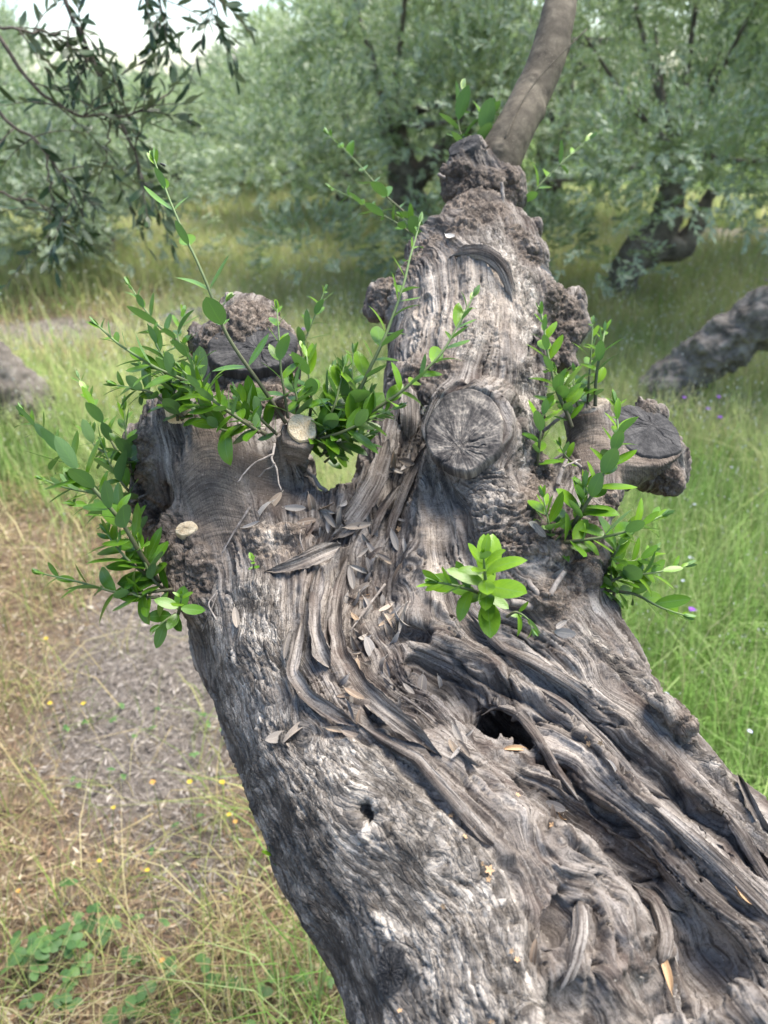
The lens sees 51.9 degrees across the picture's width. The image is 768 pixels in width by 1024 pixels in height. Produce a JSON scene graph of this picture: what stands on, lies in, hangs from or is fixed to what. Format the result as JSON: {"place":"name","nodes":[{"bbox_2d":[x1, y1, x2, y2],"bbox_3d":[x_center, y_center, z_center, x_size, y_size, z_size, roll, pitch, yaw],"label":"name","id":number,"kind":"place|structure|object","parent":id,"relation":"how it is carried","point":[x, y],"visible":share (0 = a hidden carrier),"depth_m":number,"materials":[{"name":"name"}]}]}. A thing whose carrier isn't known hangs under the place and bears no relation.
{"place":"outdoors","nodes":[
{"label":"outdoors","id":0,"kind":"place"},
{"bbox_2d":[0,265,353,1023],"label":"dry grass","id":1,"kind":"structure","parent":0,"point":[204,993],"depth_m":1.81,"materials":[{"name":"plant"}]},
{"bbox_2d":[0,0,762,92],"label":"sky","id":2,"kind":"structure","parent":0,"point":[121,29],"materials":[{"name":"white"}]},
{"bbox_2d":[0,176,767,1023],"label":"meadow grass","id":3,"kind":"structure","parent":0,"point":[712,734],"depth_m":4.37,"materials":[{"name":"plant"}]},
{"bbox_2d":[0,96,767,1023],"bbox_3d":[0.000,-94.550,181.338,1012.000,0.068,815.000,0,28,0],"label":"ground","id":4,"kind":"structure","parent":0,"point":[116,618],"depth_m":2.26,"materials":[{"name":"soil"}]},
{"bbox_2d":[0,0,39,90],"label":"olive tree","id":5,"kind":"object","parent":4,"relation":"on","point":[9,23],"visible":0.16,"depth_m":19.11,"materials":[{"name":"green plant"}]},
{"bbox_2d":[16,888,38,936],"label":"wild flower","id":6,"kind":"object","parent":4,"relation":"on","point":[18,890],"visible":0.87,"depth_m":1.69,"materials":[{"name":"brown plant"}]},
{"bbox_2d":[0,0,69,163],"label":"olive tree","id":7,"kind":"object","parent":4,"relation":"on","point":[12,35],"visible":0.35,"depth_m":10.59,"materials":[{"name":"green plant"}]},
{"bbox_2d":[0,922,75,1008],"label":"leafy weed","id":8,"kind":"object","parent":4,"relation":"on","point":[42,951],"visible":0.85,"depth_m":1.64,"materials":[{"name":"green"}]},
{"bbox_2d":[47,701,64,750],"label":"wild flower","id":9,"kind":"object","parent":4,"relation":"on","point":[50,702],"visible":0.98,"depth_m":2.22,"materials":[{"name":"yellow plant"}]},
{"bbox_2d":[9,877,113,967],"bbox_3d":[-0.696,0.926,1.723,0.192,0.080,0.199,14,31,25],"label":"leafy weed","id":10,"kind":"object","parent":4,"relation":"on","point":[33,937],"visible":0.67,"depth_m":1.71,"materials":[{"name":"green"}]},
{"bbox_2d":[39,902,121,1012],"bbox_3d":[-0.649,0.949,1.659,0.151,0.090,0.232,0,28,0],"label":"leafy weed","id":11,"kind":"object","parent":4,"relation":"on","point":[74,939],"visible":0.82,"depth_m":1.65,"materials":[{"name":"green"}]},
{"bbox_2d":[62,703,124,730],"bbox_3d":[-0.837,0.621,2.308,0.188,0.044,0.081,-22,35,-35],"label":"leafy weed","id":12,"kind":"object","parent":4,"relation":"on","point":[122,706],"visible":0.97,"depth_m":2.30,"materials":[{"name":"green"}]},
{"bbox_2d":[70,767,126,789],"bbox_3d":[-0.768,0.724,2.125,0.146,0.050,0.038,-6,29,-11],"label":"leafy weed","id":13,"kind":"object","parent":4,"relation":"on","point":[123,777],"visible":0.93,"depth_m":2.12,"materials":[{"name":"green"}]},
{"bbox_2d":[97,858,114,913],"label":"wild flower","id":14,"kind":"object","parent":4,"relation":"on","point":[99,860],"visible":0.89,"depth_m":1.77,"materials":[{"name":"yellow plant"}]},
{"bbox_2d":[3,58,211,152],"bbox_3d":[-5.893,-8.426,16.983,4.484,2.358,5.585,-5,28,-10],"label":"olive tree","id":15,"kind":"object","parent":4,"relation":"on","point":[127,76],"visible":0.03,"depth_m":16.20,"materials":[{"name":"green plant"}]},
{"bbox_2d":[111,805,114,859],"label":"wild flower","id":16,"kind":"object","parent":4,"relation":"on","point":[113,807],"visible":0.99,"depth_m":1.90,"materials":[{"name":"yellow plant"}]},
{"bbox_2d":[0,59,233,291],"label":"olive tree","id":17,"kind":"object","parent":4,"relation":"on","point":[25,171],"visible":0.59,"depth_m":7.07,"materials":[{"name":"green plant"}]},
{"bbox_2d":[0,0,256,441],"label":"olive tree","id":18,"kind":"object","parent":4,"relation":"on","point":[20,373],"visible":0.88,"depth_m":2.10,"materials":[{"name":"green plant"}]},
{"bbox_2d":[82,913,176,977],"bbox_3d":[-0.524,0.942,1.679,0.201,0.083,0.147,0,28,0],"label":"leafy weed","id":19,"kind":"object","parent":4,"relation":"on","point":[166,922],"visible":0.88,"depth_m":1.66,"materials":[{"name":"green"}]},
{"bbox_2d":[131,707,159,737],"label":"leafy weed","id":20,"kind":"object","parent":4,"relation":"on","point":[134,735],"visible":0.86,"depth_m":2.26,"materials":[{"name":"green"}]},
{"bbox_2d":[145,868,158,918],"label":"wild flower","id":21,"kind":"object","parent":4,"relation":"on","point":[147,869],"visible":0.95,"depth_m":1.76,"materials":[{"name":"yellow plant"}]},
{"bbox_2d":[150,779,161,824],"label":"wild flower","id":22,"kind":"object","parent":4,"relation":"on","point":[152,781],"visible":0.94,"depth_m":1.97,"materials":[{"name":"yellow plant"}]},
{"bbox_2d":[102,953,210,1023],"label":"leafy weed","id":23,"kind":"object","parent":4,"relation":"on","point":[140,996],"visible":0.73,"depth_m":1.59,"materials":[{"name":"green"}]},
{"bbox_2d":[37,72,298,198],"bbox_3d":[-3.238,-5.682,12.188,4.245,1.995,3.408,-25,37,-38],"label":"olive tree","id":24,"kind":"object","parent":4,"relation":"on","point":[171,97],"visible":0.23,"depth_m":11.84,"materials":[{"name":"green plant"}]},
{"bbox_2d":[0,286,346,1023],"bbox_3d":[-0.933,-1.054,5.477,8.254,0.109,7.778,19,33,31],"label":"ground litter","id":25,"kind":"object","parent":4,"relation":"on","point":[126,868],"visible":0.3,"depth_m":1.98,"materials":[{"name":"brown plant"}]},
{"bbox_2d":[143,307,208,338],"bbox_3d":[-1.452,-1.413,6.044,0.776,0.308,0.419,0,28,0],"label":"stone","id":26,"kind":"object","parent":4,"relation":"on","point":[193,312],"visible":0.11,"depth_m":5.90,"materials":[{"name":"stone"}]},
{"bbox_2d":[148,813,205,857],"bbox_3d":[-0.511,0.811,1.958,0.121,0.043,0.128,0,28,0],"label":"leafy weed","id":27,"kind":"object","parent":4,"relation":"on","point":[151,850],"visible":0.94,"depth_m":1.94,"materials":[{"name":"green"}]},
{"bbox_2d":[187,779,194,826],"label":"wild flower","id":28,"kind":"object","parent":4,"relation":"on","point":[189,781],"visible":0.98,"depth_m":1.97,"materials":[{"name":"yellow plant"}]},
{"bbox_2d":[189,712,220,757],"bbox_3d":[-0.530,0.638,2.256,0.126,0.049,0.137,22,35,35],"label":"leafy weed","id":29,"kind":"object","parent":4,"relation":"on","point":[193,754],"visible":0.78,"depth_m":2.28,"materials":[{"name":"green"}]},
{"bbox_2d":[169,968,274,1023],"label":"leafy weed","id":30,"kind":"object","parent":4,"relation":"on","point":[268,991],"visible":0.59,"depth_m":1.59,"materials":[{"name":"green"}]},
{"bbox_2d":[219,780,226,840],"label":"wild flower","id":31,"kind":"object","parent":4,"relation":"on","point":[221,781],"visible":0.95,"depth_m":1.95,"materials":[{"name":"yellow plant"}]},
{"bbox_2d":[227,813,237,863],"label":"wild flower","id":32,"kind":"object","parent":4,"relation":"on","point":[228,814],"visible":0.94,"depth_m":1.88,"materials":[{"name":"yellow plant"}]},
{"bbox_2d":[124,40,357,184],"bbox_3d":[-2.902,-7.808,15.539,5.007,2.733,5.663,-18,33,-30],"label":"olive tree","id":33,"kind":"object","parent":4,"relation":"on","point":[201,82],"visible":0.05,"depth_m":14.71,"materials":[{"name":"green plant"}]},
{"bbox_2d":[233,819,254,872],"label":"wild flower","id":34,"kind":"object","parent":4,"relation":"on","point":[235,821],"visible":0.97,"depth_m":1.85,"materials":[{"name":"yellow plant"}]},
{"bbox_2d":[281,971,334,1023],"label":"leafy weed","id":35,"kind":"object","parent":4,"relation":"on","point":[330,981],"visible":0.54,"depth_m":1.59,"materials":[{"name":"green"}]},
{"bbox_2d":[199,0,482,218],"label":"olive tree","id":36,"kind":"object","parent":4,"relation":"on","point":[315,158],"visible":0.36,"depth_m":9.22,"materials":[{"name":"green plant"}]},
{"bbox_2d":[230,0,499,184],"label":"olive tree","id":37,"kind":"object","parent":4,"relation":"on","point":[265,70],"visible":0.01,"depth_m":12.86,"materials":[{"name":"green plant"}]},
{"bbox_2d":[0,4,767,138],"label":"distant olive grove","id":38,"kind":"object","parent":4,"relation":"on","point":[123,68],"visible":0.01,"depth_m":32.21,"materials":[{"name":"green plant"}]},
{"bbox_2d":[14,0,767,1023],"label":"olive tree","id":39,"kind":"object","parent":4,"relation":"on","point":[610,888],"visible":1,"depth_m":0.79,"materials":[{"name":"grey plant"}]},
{"bbox_2d":[202,592,217,630],"bbox_3d":[-0.181,0.106,0.824,0.007,0.039,0.025,25,37,38],"label":"dry stick","id":40,"kind":"object","parent":39,"relation":"on","point":[211,609],"visible":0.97,"depth_m":0.82,"materials":[{"name":"wood"}]},
{"bbox_2d":[232,604,239,626],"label":"fallen leaf","id":41,"kind":"object","parent":39,"relation":"on","point":[235,617],"visible":1,"depth_m":0.79,"materials":[{"name":"plant"}]},
{"bbox_2d":[222,506,250,552],"bbox_3d":[-0.159,0.019,0.849,0.003,0.040,0.045,20,34,33],"label":"dry stick","id":42,"kind":"object","parent":39,"relation":"on","point":[242,518],"visible":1,"depth_m":0.85,"materials":[{"name":"wood"}]},
{"bbox_2d":[240,521,258,527],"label":"fallen leaf","id":43,"kind":"object","parent":39,"relation":"on","point":[250,524],"visible":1,"depth_m":0.85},
{"bbox_2d":[258,499,274,518],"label":"fallen leaf","id":44,"kind":"object","parent":39,"relation":"on","point":[262,508],"visible":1,"depth_m":0.86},
{"bbox_2d":[265,731,282,742],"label":"fallen leaf","id":45,"kind":"object","parent":39,"relation":"on","point":[273,737],"visible":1,"depth_m":0.70,"materials":[{"name":"plant"}]},
{"bbox_2d":[268,490,283,505],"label":"fallen leaf","id":46,"kind":"object","parent":39,"relation":"on","point":[277,497],"visible":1,"depth_m":0.87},
{"bbox_2d":[283,630,289,658],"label":"fallen leaf","id":47,"kind":"object","parent":39,"relation":"on","point":[286,644],"visible":1,"depth_m":0.74,"materials":[{"name":"plant"}]},
{"bbox_2d":[283,722,301,741],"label":"fallen leaf","id":48,"kind":"object","parent":39,"relation":"on","point":[292,731],"visible":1,"depth_m":0.69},
{"bbox_2d":[284,504,305,510],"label":"fallen leaf","id":49,"kind":"object","parent":39,"relation":"on","point":[293,507],"visible":1,"depth_m":0.87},
{"bbox_2d":[297,517,315,524],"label":"fallen leaf","id":50,"kind":"object","parent":39,"relation":"on","point":[307,520],"visible":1,"depth_m":0.86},
{"bbox_2d":[307,492,315,510],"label":"fallen leaf","id":51,"kind":"object","parent":39,"relation":"on","point":[311,502],"visible":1,"depth_m":0.88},
{"bbox_2d":[320,507,335,527],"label":"fallen leaf","id":52,"kind":"object","parent":39,"relation":"on","point":[329,518],"visible":1,"depth_m":0.88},
{"bbox_2d":[322,726,342,731],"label":"fallen leaf","id":53,"kind":"object","parent":39,"relation":"on","point":[334,728],"visible":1,"depth_m":0.68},
{"bbox_2d":[336,504,340,529],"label":"fallen leaf","id":54,"kind":"object","parent":39,"relation":"on","point":[338,517],"visible":1,"depth_m":0.88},
{"bbox_2d":[338,673,349,685],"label":"fallen leaf","id":55,"kind":"object","parent":39,"relation":"on","point":[343,680],"visible":1,"depth_m":0.72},
{"bbox_2d":[340,729,357,737],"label":"fallen leaf","id":56,"kind":"object","parent":39,"relation":"on","point":[348,733],"visible":1,"depth_m":0.66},
{"bbox_2d":[345,698,353,719],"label":"fallen leaf","id":57,"kind":"object","parent":39,"relation":"on","point":[350,709],"visible":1,"depth_m":0.68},
{"bbox_2d":[347,562,354,588],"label":"fallen leaf","id":58,"kind":"object","parent":39,"relation":"on","point":[351,576],"visible":1,"depth_m":0.87,"materials":[{"name":"plant"}]},
{"bbox_2d":[343,686,363,698],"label":"fallen leaf","id":59,"kind":"object","parent":39,"relation":"on","point":[350,691],"visible":1,"depth_m":0.70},
{"bbox_2d":[350,634,359,651],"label":"fallen leaf","id":60,"kind":"object","parent":39,"relation":"on","point":[354,645],"visible":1,"depth_m":0.79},
{"bbox_2d":[351,589,359,605],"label":"fallen leaf","id":61,"kind":"object","parent":39,"relation":"on","point":[354,603],"visible":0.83,"depth_m":0.85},
{"bbox_2d":[341,522,370,529],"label":"fallen leaf","id":62,"kind":"object","parent":39,"relation":"on","point":[352,526],"visible":1,"depth_m":0.89,"materials":[{"name":"plant"}]},
{"bbox_2d":[356,707,360,727],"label":"fallen leaf","id":63,"kind":"object","parent":39,"relation":"on","point":[358,715],"visible":1,"depth_m":0.68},
{"bbox_2d":[350,565,367,573],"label":"fallen leaf","id":64,"kind":"object","parent":39,"relation":"on","point":[358,568],"visible":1,"depth_m":0.88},
{"bbox_2d":[354,581,370,594],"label":"fallen leaf","id":65,"kind":"object","parent":39,"relation":"on","point":[360,587],"visible":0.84,"depth_m":0.87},
{"bbox_2d":[350,583,385,630],"bbox_3d":[-0.017,0.098,0.825,0.005,0.010,0.081,13,31,23],"label":"dry stick","id":66,"kind":"object","parent":39,"relation":"on","point":[376,595],"visible":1,"depth_m":0.83,"materials":[{"name":"wood"}]},
{"bbox_2d":[364,634,374,655],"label":"fallen leaf","id":67,"kind":"object","parent":39,"relation":"on","point":[369,645],"visible":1,"depth_m":0.79,"materials":[{"name":"plant"}]},
{"bbox_2d":[365,555,373,573],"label":"fallen leaf","id":68,"kind":"object","parent":39,"relation":"on","point":[369,564],"visible":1,"depth_m":0.88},
{"bbox_2d":[365,541,378,557],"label":"fallen leaf","id":69,"kind":"object","parent":39,"relation":"on","point":[371,547],"visible":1,"depth_m":0.89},
{"bbox_2d":[368,546,383,559],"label":"fallen leaf","id":70,"kind":"object","parent":39,"relation":"on","point":[372,554],"visible":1,"depth_m":0.88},
{"bbox_2d":[374,552,390,561],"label":"fallen leaf","id":71,"kind":"object","parent":39,"relation":"on","point":[384,557],"visible":1,"depth_m":0.88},
{"bbox_2d":[379,654,387,672],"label":"fallen leaf","id":72,"kind":"object","parent":39,"relation":"on","point":[381,662],"visible":1,"depth_m":0.77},
{"bbox_2d":[379,602,393,610],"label":"fallen leaf","id":73,"kind":"object","parent":39,"relation":"on","point":[385,607],"visible":1,"depth_m":0.82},
{"bbox_2d":[384,621,391,635],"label":"fallen leaf","id":74,"kind":"object","parent":39,"relation":"on","point":[388,630],"visible":1,"depth_m":0.80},
{"bbox_2d":[382,612,396,632],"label":"fallen leaf","id":75,"kind":"object","parent":39,"relation":"on","point":[388,616],"visible":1,"depth_m":0.80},
{"bbox_2d":[391,452,395,468],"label":"fallen leaf","id":76,"kind":"object","parent":39,"relation":"on","point":[393,461],"visible":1,"depth_m":0.96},
{"bbox_2d":[390,527,398,550],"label":"fallen leaf","id":77,"kind":"object","parent":39,"relation":"on","point":[394,540],"visible":1,"depth_m":0.90,"materials":[{"name":"plant"}]},
{"bbox_2d":[389,629,399,644],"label":"fallen leaf","id":78,"kind":"object","parent":39,"relation":"on","point":[395,638],"visible":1,"depth_m":0.79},
{"bbox_2d":[391,563,401,586],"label":"fallen leaf","id":79,"kind":"object","parent":39,"relation":"on","point":[395,576],"visible":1,"depth_m":0.86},
{"bbox_2d":[398,601,407,632],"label":"fallen leaf","id":80,"kind":"object","parent":39,"relation":"on","point":[402,619],"visible":1,"depth_m":0.80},
{"bbox_2d":[402,612,406,633],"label":"fallen leaf","id":81,"kind":"object","parent":39,"relation":"on","point":[404,628],"visible":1,"depth_m":0.81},
{"bbox_2d":[402,538,406,551],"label":"fallen leaf","id":82,"kind":"object","parent":39,"relation":"on","point":[404,545],"visible":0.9,"depth_m":0.86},
{"bbox_2d":[399,458,413,465],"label":"fallen leaf","id":83,"kind":"object","parent":39,"relation":"on","point":[407,461],"visible":1,"depth_m":0.97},
{"bbox_2d":[402,682,414,693],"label":"fallen leaf","id":84,"kind":"object","parent":39,"relation":"on","point":[408,688],"visible":1,"depth_m":0.74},
{"bbox_2d":[402,695,435,722],"bbox_3d":[0.032,0.180,0.721,0.004,0.006,0.048,-20,34,-32],"label":"dry stick","id":85,"kind":"object","parent":39,"relation":"on","point":[414,705],"visible":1,"depth_m":0.72,"materials":[{"name":"wood"}]},
{"bbox_2d":[417,674,426,690],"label":"fallen leaf","id":86,"kind":"object","parent":39,"relation":"on","point":[422,682],"visible":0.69,"depth_m":0.78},
{"bbox_2d":[447,737,457,752],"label":"fallen leaf","id":87,"kind":"object","parent":39,"relation":"on","point":[452,745],"visible":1,"depth_m":0.66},
{"bbox_2d":[451,721,463,742],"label":"fallen leaf","id":88,"kind":"object","parent":39,"relation":"on","point":[456,733],"visible":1,"depth_m":0.69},
{"bbox_2d":[456,738,469,755],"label":"fallen leaf","id":89,"kind":"object","parent":39,"relation":"on","point":[464,748],"visible":1,"depth_m":0.67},
{"bbox_2d":[456,748,478,765],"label":"fallen leaf","id":90,"kind":"object","parent":39,"relation":"on","point":[471,761],"visible":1,"depth_m":0.66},
{"bbox_2d":[485,865,494,874],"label":"dried flower","id":91,"kind":"object","parent":39,"relation":"on","point":[490,870],"visible":1,"depth_m":0.59,"materials":[{"name":"beige plant"}]},
{"bbox_2d":[504,745,526,749],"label":"fallen leaf","id":92,"kind":"object","parent":39,"relation":"on","point":[513,747],"visible":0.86,"depth_m":0.72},
{"bbox_2d":[529,934,537,964],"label":"fallen leaf","id":93,"kind":"object","parent":39,"relation":"on","point":[533,954],"visible":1,"depth_m":0.57,"materials":[{"name":"plant"}]},
{"bbox_2d":[533,523,545,536],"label":"fallen leaf","id":94,"kind":"object","parent":39,"relation":"on","point":[539,530],"visible":1,"depth_m":0.81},
{"bbox_2d":[540,263,551,275],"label":"fallen leaf","id":95,"kind":"object","parent":39,"relation":"on","point":[544,267],"visible":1,"depth_m":1.15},
{"bbox_2d":[551,804,556,818],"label":"fallen leaf","id":96,"kind":"object","parent":39,"relation":"on","point":[553,812],"visible":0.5,"depth_m":0.69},
{"bbox_2d":[546,800,566,811],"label":"fallen leaf","id":97,"kind":"object","parent":39,"relation":"on","point":[558,806],"visible":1,"depth_m":0.70,"materials":[{"name":"plant"}]},
{"bbox_2d":[556,619,568,628],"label":"fallen leaf","id":98,"kind":"object","parent":39,"relation":"on","point":[559,625],"visible":1,"depth_m":0.77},
{"bbox_2d":[554,628,575,637],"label":"fallen leaf","id":99,"kind":"object","parent":39,"relation":"on","point":[564,632],"visible":1,"depth_m":0.77,"materials":[{"name":"plant"}]},
{"bbox_2d":[661,960,672,996],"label":"fallen leaf","id":100,"kind":"object","parent":39,"relation":"on","point":[667,971],"visible":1,"depth_m":0.60,"materials":[{"name":"plant"}]},
{"bbox_2d":[674,941,678,966],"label":"fallen leaf","id":101,"kind":"object","parent":39,"relation":"on","point":[677,957],"visible":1,"depth_m":0.62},
{"bbox_2d":[735,886,752,904],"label":"fallen leaf","id":102,"kind":"object","parent":39,"relation":"on","point":[741,896],"visible":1,"depth_m":0.62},
{"bbox_2d":[168,0,656,284],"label":"olive tree","id":103,"kind":"object","parent":4,"relation":"on","point":[456,18],"visible":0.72,"depth_m":6.23,"materials":[{"name":"green plant"}]},
{"bbox_2d":[305,0,631,113],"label":"olive tree","id":104,"kind":"object","parent":4,"relation":"on","point":[581,49],"visible":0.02,"depth_m":15.45,"materials":[{"name":"green plant"}]},
{"bbox_2d":[354,0,767,312],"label":"olive tree","id":105,"kind":"object","parent":4,"relation":"on","point":[656,238],"visible":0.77,"depth_m":5.26,"materials":[{"name":"green plant"}]},
{"bbox_2d":[354,0,767,220],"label":"olive tree","id":106,"kind":"object","parent":4,"relation":"on","point":[569,82],"visible":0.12,"depth_m":9.55,"materials":[{"name":"green plant"}]},
{"bbox_2d":[584,0,767,229],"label":"olive tree","id":107,"kind":"object","parent":4,"relation":"on","point":[720,25],"visible":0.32,"depth_m":6.84,"materials":[{"name":"green plant"}]},
{"bbox_2d":[660,607,695,681],"bbox_3d":[0.857,0.428,2.322,0.065,0.348,0.023,0,28,0],"label":"wild flower","id":108,"kind":"object","parent":4,"relation":"on","point":[691,609],"visible":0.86,"depth_m":2.29,"materials":[{"name":"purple plant"}]},
{"bbox_2d":[631,0,767,422],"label":"olive tree","id":109,"kind":"object","parent":4,"relation":"on","point":[738,331],"visible":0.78,"depth_m":4.14,"materials":[{"name":"grey plant"}]},
{"bbox_2d":[741,729,752,776],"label":"wild flower","id":110,"kind":"object","parent":4,"relation":"on","point":[750,730],"visible":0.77,"depth_m":1.93,"materials":[{"name":"plant"}]},
{"bbox_2d":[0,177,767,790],"bbox_3d":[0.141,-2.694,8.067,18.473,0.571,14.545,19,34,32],"label":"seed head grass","id":111,"kind":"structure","parent":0,"point":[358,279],"depth_m":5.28,"materials":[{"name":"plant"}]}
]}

